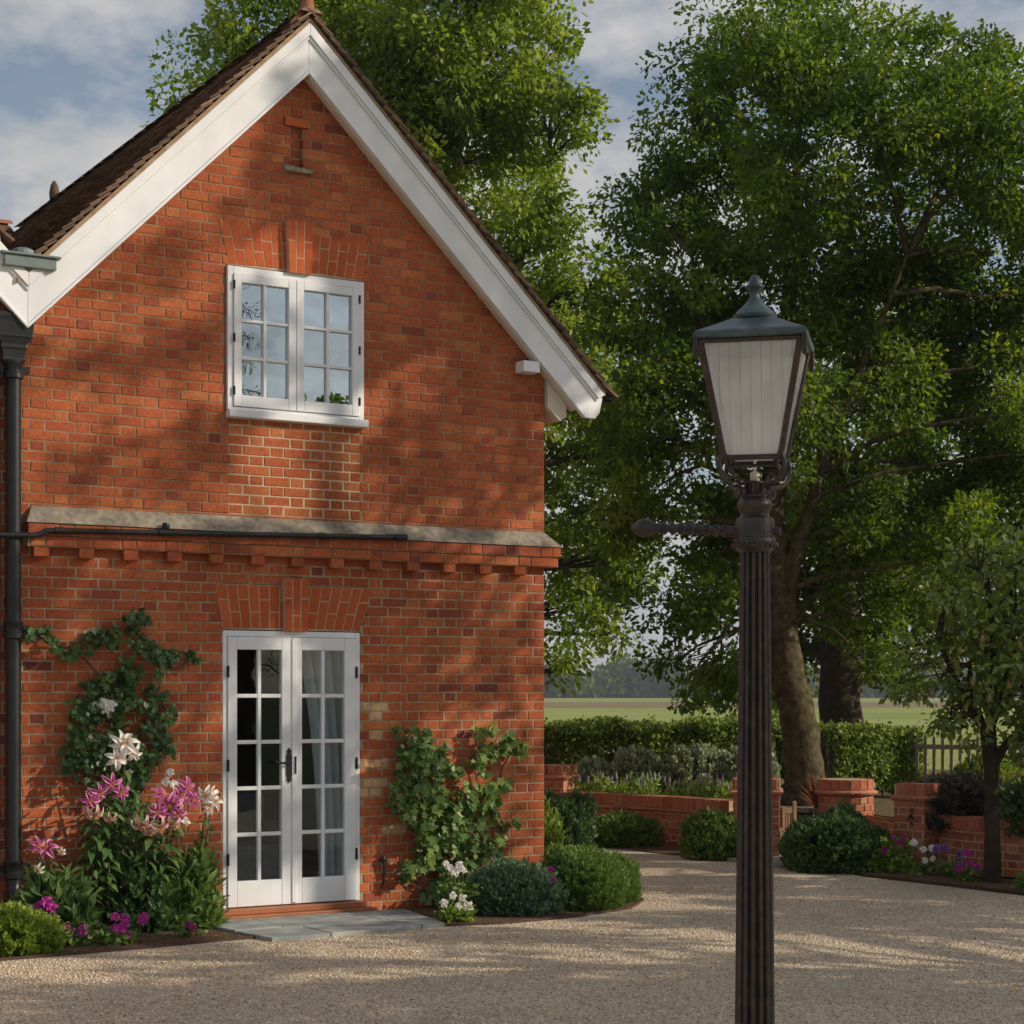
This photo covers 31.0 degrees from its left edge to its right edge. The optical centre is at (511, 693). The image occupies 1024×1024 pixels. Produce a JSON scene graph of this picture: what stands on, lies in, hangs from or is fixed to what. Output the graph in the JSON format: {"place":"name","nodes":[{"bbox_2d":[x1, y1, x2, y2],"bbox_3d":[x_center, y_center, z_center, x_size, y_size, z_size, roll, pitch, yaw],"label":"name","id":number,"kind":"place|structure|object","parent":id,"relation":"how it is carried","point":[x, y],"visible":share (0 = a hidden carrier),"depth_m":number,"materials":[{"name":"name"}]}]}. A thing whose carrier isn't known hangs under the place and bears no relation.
{"place":"outdoors","nodes":[
{"label":"outdoors","id":0,"kind":"place"},
{"bbox_2d":[0,927,247,957],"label":"flower bed","id":1,"kind":"object","parent":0,"point":[165,936],"visible":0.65,"depth_m":12.82,"materials":[{"name":"brown soil"}]},
{"bbox_2d":[0,900,71,957],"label":"lime shrub","id":2,"kind":"object","parent":1,"relation":"on","point":[26,930],"visible":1,"depth_m":12.13,"materials":[{"name":"green plant"}]},
{"bbox_2d":[24,835,65,909],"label":"lily","id":3,"kind":"object","parent":1,"relation":"on","point":[44,846],"visible":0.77,"depth_m":12.71,"materials":[{"name":"pink plant"}]},
{"bbox_2d":[34,896,67,934],"bbox_3d":[-3.178,1.580,12.619,0.297,0.402,0.341,0,0,0],"label":"petunia","id":4,"kind":"object","parent":1,"relation":"on","point":[47,903],"visible":0.32,"depth_m":12.56,"materials":[{"name":"purple plant"}]},
{"bbox_2d":[5,862,104,935],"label":"leafy shrub","id":5,"kind":"object","parent":1,"relation":"on","point":[68,893],"visible":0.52,"depth_m":12.76,"materials":[{"name":"green plant"}]},
{"bbox_2d":[62,916,101,946],"bbox_3d":[-2.943,1.649,12.567,0.395,0.254,0.354,0,0,0],"label":"petunia","id":6,"kind":"object","parent":1,"relation":"on","point":[80,935],"visible":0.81,"depth_m":12.49,"materials":[{"name":"green plant"}]},
{"bbox_2d":[70,772,129,927],"bbox_3d":[-2.922,1.141,13.120,0.461,1.162,0.400,0,0,0],"label":"lily","id":7,"kind":"object","parent":1,"relation":"on","point":[93,800],"visible":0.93,"depth_m":13.06,"materials":[{"name":"green plant"}]},
{"bbox_2d":[90,912,150,946],"bbox_3d":[-2.701,1.638,12.633,0.425,0.301,0.442,0,0,21],"label":"petunia","id":8,"kind":"object","parent":1,"relation":"on","point":[115,934],"visible":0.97,"depth_m":12.56,"materials":[{"name":"purple plant"}]},
{"bbox_2d":[104,730,142,899],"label":"lily","id":9,"kind":"object","parent":1,"relation":"on","point":[123,744],"visible":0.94,"depth_m":13.15,"materials":[{"name":"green plant"}]},
{"bbox_2d":[93,841,196,933],"bbox_3d":[-2.666,1.431,13.372,0.744,0.715,0.700,0,0,-24],"label":"leafy shrub","id":10,"kind":"object","parent":1,"relation":"on","point":[129,907],"visible":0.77,"depth_m":13.22,"materials":[{"name":"green plant"}]},
{"bbox_2d":[124,776,199,926],"bbox_3d":[-2.529,1.159,13.274,0.514,1.126,0.402,0,0,-44],"label":"lily","id":11,"kind":"object","parent":1,"relation":"on","point":[170,805],"visible":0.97,"depth_m":13.21,"materials":[{"name":"pink plant"}]},
{"bbox_2d":[171,914,208,937],"bbox_3d":[-2.248,1.658,12.995,0.266,0.212,0.242,0,0,-28],"label":"petunia","id":12,"kind":"object","parent":1,"relation":"on","point":[190,925],"visible":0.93,"depth_m":12.97,"materials":[{"name":"green plant"}]},
{"bbox_2d":[163,837,230,929],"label":"leafy shrub","id":13,"kind":"object","parent":1,"relation":"on","point":[205,907],"visible":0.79,"depth_m":13.41,"materials":[{"name":"green plant"}]},
{"bbox_2d":[188,785,222,897],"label":"lily","id":14,"kind":"object","parent":1,"relation":"on","point":[207,796],"visible":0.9,"depth_m":13.50,"materials":[{"name":"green plant"}]},
{"bbox_2d":[161,768,190,825],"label":"white rose","id":15,"kind":"object","parent":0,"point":[165,781],"visible":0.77,"depth_m":13.51,"materials":[{"name":"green plant"}]},
{"bbox_2d":[207,909,444,941],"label":"slate paving","id":16,"kind":"structure","parent":0,"point":[275,929],"depth_m":13.52,"materials":[{"name":"grey stone"}]},
{"bbox_2d":[0,847,1023,1023],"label":"gravel drive","id":17,"kind":"structure","parent":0,"point":[661,870],"depth_m":11.76,"materials":[{"name":"beige gravel"}]},
{"bbox_2d":[0,936,255,960],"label":"bed edging","id":18,"kind":"object","parent":17,"relation":"on","point":[122,949],"visible":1,"depth_m":12.35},
{"bbox_2d":[0,0,618,927],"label":"brick house","id":19,"kind":"structure","parent":17,"relation":"on","point":[294,360],"depth_m":14.19,"materials":[{"name":"brick"}]},
{"bbox_2d":[23,607,203,870],"bbox_3d":[-2.861,0.548,13.386,1.366,2.349,0.273,0,0,-28],"label":"ivy","id":20,"kind":"object","parent":19,"relation":"attached to","point":[80,713],"visible":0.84,"depth_m":13.38,"materials":[{"name":"green plant"}]},
{"bbox_2d":[91,698,117,713],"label":"white rose","id":21,"kind":"object","parent":20,"relation":"attached to","point":[109,705],"visible":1,"depth_m":13.29,"materials":[{"name":"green plant"}]},
{"bbox_2d":[237,790,278,880],"bbox_3d":[-2.589,1.190,15.019,1.620,0.740,0.810,0,0,-31],"label":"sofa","id":22,"kind":"object","parent":19,"relation":"on","point":[246,822],"visible":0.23,"depth_m":15.13,"materials":[{"name":"fabric"}]},
{"bbox_2d":[222,630,359,908],"bbox_3d":[-1.693,0.576,14.235,1.148,2.100,0.178,0,0,-31],"label":"french door","id":23,"kind":"structure","parent":19,"relation":"in","point":[290,888],"depth_m":14.20,"materials":[{"name":"white paint"}]},
{"bbox_2d":[225,265,368,428],"bbox_3d":[-1.662,-2.653,14.250,1.165,1.145,0.165,0,0,-31],"label":"window","id":24,"kind":"structure","parent":19,"relation":"in","point":[294,343],"depth_m":14.19,"materials":[{"name":"white paint"}]},
{"bbox_2d":[296,630,360,875],"bbox_3d":[-1.414,0.535,14.647,0.650,2.130,0.089,0,0,-31],"label":"curtain","id":25,"kind":"object","parent":19,"relation":"hanging from","point":[333,751],"visible":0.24,"depth_m":14.62,"materials":[{"name":"grey fabric"}]},
{"bbox_2d":[380,857,385,887],"bbox_3d":[-1.017,1.416,14.588,0.052,0.252,0.050,0,0,-31],"label":"wall hook","id":26,"kind":"object","parent":19,"relation":"attached to","point":[382,859],"depth_m":14.58,"materials":[{"name":"black metal"}]},
{"bbox_2d":[384,721,529,906],"bbox_3d":[-0.424,0.973,14.814,1.306,1.508,0.354,0,0,-30],"label":"vine","id":27,"kind":"object","parent":19,"relation":"attached to","point":[424,761],"visible":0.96,"depth_m":14.72,"materials":[{"name":"green plant"}]},
{"bbox_2d":[0,885,1023,1023],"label":"gravel stones","id":28,"kind":"object","parent":17,"relation":"on","point":[429,997],"visible":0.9,"depth_m":11.16,"materials":[{"name":"beige gravel"}]},
{"bbox_2d":[448,898,643,925],"bbox_3d":[0.468,1.715,14.516,0.541,0.030,2.531,0,0,35],"label":"bed edging","id":29,"kind":"object","parent":17,"relation":"on","point":[544,919],"visible":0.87,"depth_m":13.99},
{"bbox_2d":[544,796,570,854],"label":"yellow shrub","id":30,"kind":"object","parent":17,"relation":"on","point":[554,835],"visible":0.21,"depth_m":17.89,"materials":[{"name":"green plant"}]},
{"bbox_2d":[544,786,601,848],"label":"corner shrub","id":31,"kind":"object","parent":17,"relation":"on","point":[578,809],"visible":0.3,"depth_m":19.70,"materials":[{"name":"green plant"}]},
{"bbox_2d":[631,275,813,1023],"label":"lamp post","id":32,"kind":"object","parent":17,"relation":"on","point":[756,355],"visible":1,"depth_m":5.95,"materials":[{"name":"metal"}]},
{"bbox_2d":[0,0,1023,676],"label":"sky","id":33,"kind":"structure","parent":0,"point":[75,75],"materials":[{"name":"blue"}]},
{"bbox_2d":[393,899,641,925],"bbox_3d":[0.187,1.724,14.736,2.388,0.032,1.247,0,0,-37],"label":"flower bed","id":34,"kind":"object","parent":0,"point":[427,911],"visible":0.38,"depth_m":14.20,"materials":[{"name":"brown soil"}]},
{"bbox_2d":[433,891,477,922],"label":"geranium","id":35,"kind":"object","parent":34,"relation":"on","point":[460,912],"visible":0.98,"depth_m":13.79,"materials":[{"name":"green plant"}]},
{"bbox_2d":[433,858,482,911],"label":"geranium","id":36,"kind":"object","parent":34,"relation":"on","point":[459,868],"visible":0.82,"depth_m":14.05,"materials":[{"name":"green plant"}]},
{"bbox_2d":[462,855,566,916],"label":"grey shrub","id":37,"kind":"object","parent":34,"relation":"on","point":[511,886],"visible":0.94,"depth_m":14.20,"materials":[{"name":"green plant"}]},
{"bbox_2d":[542,866,575,914],"bbox_3d":[0.358,1.552,14.285,0.276,0.435,0.331,0,0,0],"label":"petunia","id":38,"kind":"object","parent":34,"relation":"on","point":[553,879],"visible":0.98,"depth_m":14.24,"materials":[{"name":"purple plant"}]},
{"bbox_2d":[540,842,630,911],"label":"clipped shrub","id":39,"kind":"object","parent":34,"relation":"on","point":[589,876],"visible":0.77,"depth_m":14.60,"materials":[{"name":"green plant"}]},
{"bbox_2d":[596,850,645,901],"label":"clipped shrub","id":40,"kind":"object","parent":34,"relation":"on","point":[635,887],"visible":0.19,"depth_m":15.16,"materials":[{"name":"green plant"}]},
{"bbox_2d":[607,846,679,855],"bbox_3d":[1.159,1.724,20.548,4.249,0.032,0.938,0,0,39],"label":"flower bed","id":41,"kind":"object","parent":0,"point":[665,850],"visible":0.16,"depth_m":20.19,"materials":[{"name":"brown soil"}]},
{"bbox_2d":[594,807,664,847],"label":"shrub","id":42,"kind":"object","parent":41,"relation":"on","point":[621,828],"visible":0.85,"depth_m":20.54,"materials":[{"name":"green plant"}]},
{"bbox_2d":[678,807,736,860],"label":"round shrub","id":43,"kind":"object","parent":41,"relation":"on","point":[709,834],"visible":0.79,"depth_m":19.00,"materials":[{"name":"green plant"}]},
{"bbox_2d":[730,777,782,855],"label":"brick pier","id":44,"kind":"structure","parent":41,"relation":"on","point":[777,791],"depth_m":19.09,"materials":[{"name":"red brick"}]},
{"bbox_2d":[780,801,795,839],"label":"garden gate","id":45,"kind":"structure","parent":44,"relation":"attached to","point":[792,816],"depth_m":19.50,"materials":[{"name":"brown wood"}]},
{"bbox_2d":[727,854,784,867],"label":"path","id":46,"kind":"structure","parent":0,"point":[777,863],"depth_m":18.50,"materials":[{"name":"stone"}]},
{"bbox_2d":[544,698,1018,768],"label":"field","id":47,"kind":"structure","parent":0,"point":[904,717],"depth_m":148.58,"materials":[{"name":"green plant"}]},
{"bbox_2d":[544,702,1019,707],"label":"field","id":48,"kind":"structure","parent":47,"relation":"on","point":[653,704],"depth_m":254.90,"materials":[{"name":"green plant"}]},
{"bbox_2d":[780,769,1014,877],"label":"garden terrace","id":49,"kind":"structure","parent":0,"point":[884,805],"depth_m":21.33,"materials":[{"name":"soil"}]},
{"bbox_2d":[140,0,674,697],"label":"lime tree","id":50,"kind":"object","parent":49,"relation":"on","point":[408,58],"visible":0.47,"depth_m":27.10,"materials":[{"name":"green plant"}]},
{"bbox_2d":[544,764,580,791],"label":"brick pier","id":51,"kind":"structure","parent":49,"relation":"on","point":[557,777],"depth_m":21.74,"materials":[{"name":"red brick"}]},
{"bbox_2d":[571,769,615,792],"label":"lavender","id":52,"kind":"object","parent":49,"relation":"on","point":[595,786],"visible":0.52,"depth_m":21.89,"materials":[{"name":"green plant"}]},
{"bbox_2d":[571,755,617,786],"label":"silver shrub","id":53,"kind":"object","parent":49,"relation":"on","point":[592,765],"visible":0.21,"depth_m":22.41,"materials":[{"name":"green plant"}]},
{"bbox_2d":[605,770,662,794],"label":"lavender","id":54,"kind":"object","parent":49,"relation":"on","point":[646,784],"visible":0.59,"depth_m":21.76,"materials":[{"name":"green plant"}]},
{"bbox_2d":[611,744,666,794],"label":"silver shrub","id":55,"kind":"object","parent":49,"relation":"on","point":[639,761],"visible":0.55,"depth_m":22.30,"materials":[{"name":"green plant"}]},
{"bbox_2d":[544,713,784,793],"bbox_3d":[1.540,0.804,23.897,4.502,1.124,1.299,0,0,-8],"label":"hedge","id":56,"kind":"object","parent":49,"relation":"on","point":[590,737],"visible":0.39,"depth_m":23.50,"materials":[{"name":"green plant"}]},
{"bbox_2d":[658,772,720,797],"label":"lavender","id":57,"kind":"object","parent":49,"relation":"on","point":[700,788],"visible":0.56,"depth_m":21.24,"materials":[{"name":"green plant"}]},
{"bbox_2d":[660,742,728,797],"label":"silver shrub","id":58,"kind":"object","parent":49,"relation":"on","point":[694,761],"visible":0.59,"depth_m":22.14,"materials":[{"name":"green plant"}]},
{"bbox_2d":[712,774,732,798],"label":"lavender","id":59,"kind":"object","parent":49,"relation":"on","point":[725,788],"visible":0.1,"depth_m":20.69,"materials":[{"name":"green plant"}]},
{"bbox_2d":[712,742,783,797],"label":"silver shrub","id":60,"kind":"object","parent":49,"relation":"on","point":[730,769],"visible":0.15,"depth_m":22.08,"materials":[{"name":"green plant"}]},
{"bbox_2d":[544,0,1023,806],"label":"oak tree","id":61,"kind":"object","parent":49,"relation":"on","point":[944,388],"visible":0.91,"depth_m":20.74,"materials":[{"name":"green plant"}]},
{"bbox_2d":[780,806,818,812],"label":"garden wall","id":62,"kind":"structure","parent":49,"relation":"on","point":[799,809],"depth_m":20.35,"materials":[{"name":"brick"}]},
{"bbox_2d":[779,742,837,777],"bbox_3d":[3.907,0.895,24.406,0.906,0.850,0.128,0,0,7],"label":"paling fence","id":63,"kind":"object","parent":49,"relation":"on","point":[827,763],"depth_m":24.31,"materials":[{"name":"brown wood"}]},
{"bbox_2d":[797,770,822,807],"bbox_3d":[3.398,1.075,20.412,0.478,0.490,0.760,0,0,0],"label":"cordyline","id":64,"kind":"object","parent":49,"relation":"on","point":[813,800],"visible":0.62,"depth_m":20.40,"materials":[{"name":"red plant"}]},
{"bbox_2d":[657,236,1017,777],"bbox_3d":[5.732,-2.947,30.473,6.233,9.388,5.563,0,0,-22],"label":"field oak","id":65,"kind":"object","parent":49,"relation":"on","point":[839,691],"visible":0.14,"depth_m":29.26,"materials":[{"name":"green plant"}]},
{"bbox_2d":[814,777,877,815],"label":"brick pier","id":66,"kind":"structure","parent":49,"relation":"on","point":[860,793],"depth_m":19.81,"materials":[{"name":"red brick"}]},
{"bbox_2d":[818,719,930,795],"bbox_3d":[4.505,0.821,23.593,1.498,1.017,1.113,0,0,-29],"label":"hedge","id":67,"kind":"object","parent":49,"relation":"on","point":[858,747],"visible":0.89,"depth_m":23.29,"materials":[{"name":"green plant"}]},
{"bbox_2d":[883,376,1023,763],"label":"boundary tree","id":68,"kind":"object","parent":49,"relation":"on","point":[1014,539],"visible":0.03,"depth_m":26.92,"materials":[{"name":"green plant"}]},
{"bbox_2d":[898,731,1023,782],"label":"paling fence","id":69,"kind":"object","parent":49,"relation":"on","point":[933,746],"visible":0.29,"depth_m":23.39,"materials":[{"name":"brown wood"}]},
{"bbox_2d":[906,766,1021,832],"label":"purple shrub","id":70,"kind":"object","parent":49,"relation":"on","point":[961,793],"visible":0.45,"depth_m":18.07,"materials":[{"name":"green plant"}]},
{"bbox_2d":[940,752,1023,783],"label":"border shrub","id":71,"kind":"object","parent":49,"relation":"on","point":[976,765],"visible":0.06,"depth_m":19.07,"materials":[{"name":"green plant"}]},
{"bbox_2d":[999,775,1023,837],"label":"border shrub","id":72,"kind":"object","parent":49,"relation":"on","point":[1011,809],"visible":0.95,"depth_m":17.27,"materials":[{"name":"green plant"}]},
{"bbox_2d":[852,867,1023,895],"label":"flower bed","id":73,"kind":"object","parent":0,"point":[1003,884],"visible":0.2,"depth_m":17.03,"materials":[{"name":"brown soil"}]},
{"bbox_2d":[776,799,880,873],"bbox_3d":[3.103,1.397,17.968,1.064,0.725,1.058,0,0,0],"label":"shrub","id":74,"kind":"object","parent":73,"relation":"on","point":[839,838],"visible":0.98,"depth_m":17.66,"materials":[{"name":"green plant"}]},
{"bbox_2d":[870,824,910,866],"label":"shrub","id":75,"kind":"object","parent":73,"relation":"on","point":[880,832],"visible":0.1,"depth_m":18.07,"materials":[{"name":"green plant"}]},
{"bbox_2d":[862,833,919,872],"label":"flowering plant","id":76,"kind":"object","parent":73,"relation":"on","point":[895,860],"visible":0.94,"depth_m":17.64,"materials":[{"name":"green plant"}]},
{"bbox_2d":[890,782,942,866],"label":"brick pier","id":77,"kind":"structure","parent":73,"relation":"on","point":[906,796],"depth_m":18.10,"materials":[{"name":"red brick"}]},
{"bbox_2d":[900,839,942,875],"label":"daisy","id":78,"kind":"object","parent":73,"relation":"on","point":[919,869],"visible":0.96,"depth_m":17.39,"materials":[{"name":"green plant"}]},
{"bbox_2d":[868,874,1023,894],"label":"bed edging","id":79,"kind":"object","parent":73,"relation":"on","point":[951,885],"visible":1,"depth_m":16.52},
{"bbox_2d":[930,844,965,876],"bbox_3d":[4.072,1.590,17.258,0.332,0.379,0.313,0,0,0],"label":"pansy","id":80,"kind":"object","parent":73,"relation":"on","point":[948,870],"visible":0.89,"depth_m":17.19,"materials":[{"name":"green plant"}]},
{"bbox_2d":[877,510,1023,882],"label":"pear tree","id":81,"kind":"object","parent":73,"relation":"on","point":[995,700],"visible":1,"depth_m":16.64,"materials":[{"name":"green plant"}]},
{"bbox_2d":[953,849,983,881],"bbox_3d":[4.185,1.593,16.833,0.345,0.362,0.340,0,0,0],"label":"osteospermum","id":82,"kind":"object","parent":73,"relation":"on","point":[970,874],"visible":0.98,"depth_m":16.79,"materials":[{"name":"green plant"}]},
{"bbox_2d":[1010,869,1023,890],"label":"shrub","id":83,"kind":"object","parent":73,"relation":"on","point":[1019,883],"visible":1,"depth_m":15.94,"materials":[{"name":"green plant"}]},
{"label":"ground","id":84,"kind":"structure","parent":0,"visible":0},
{"bbox_2d":[553,791,732,847],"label":"garden wall","id":85,"kind":"structure","parent":84,"relation":"on","point":[668,811],"depth_m":20.69,"materials":[{"name":"brick"}]},
{"bbox_2d":[667,638,816,721],"bbox_3d":[5.229,0.250,39.784,3.461,2.947,2.123,0,0,-30],"label":"tree","id":86,"kind":"object","parent":84,"relation":"on","point":[716,702],"visible":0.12,"depth_m":39.59,"materials":[{"name":"green plant"}]},
{"bbox_2d":[544,652,1020,697],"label":"woodland","id":87,"kind":"object","parent":84,"relation":"on","point":[622,679],"visible":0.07,"depth_m":641.57,"materials":[{"name":"green plant"}]},
{"bbox_2d":[866,815,893,833],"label":"garden wall","id":88,"kind":"structure","parent":84,"relation":"on","point":[888,823],"depth_m":19.36,"materials":[{"name":"brick"}]},
{"bbox_2d":[936,814,1023,876],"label":"garden wall","id":89,"kind":"structure","parent":84,"relation":"on","point":[971,838],"depth_m":17.63,"materials":[{"name":"brick"}]}
]}

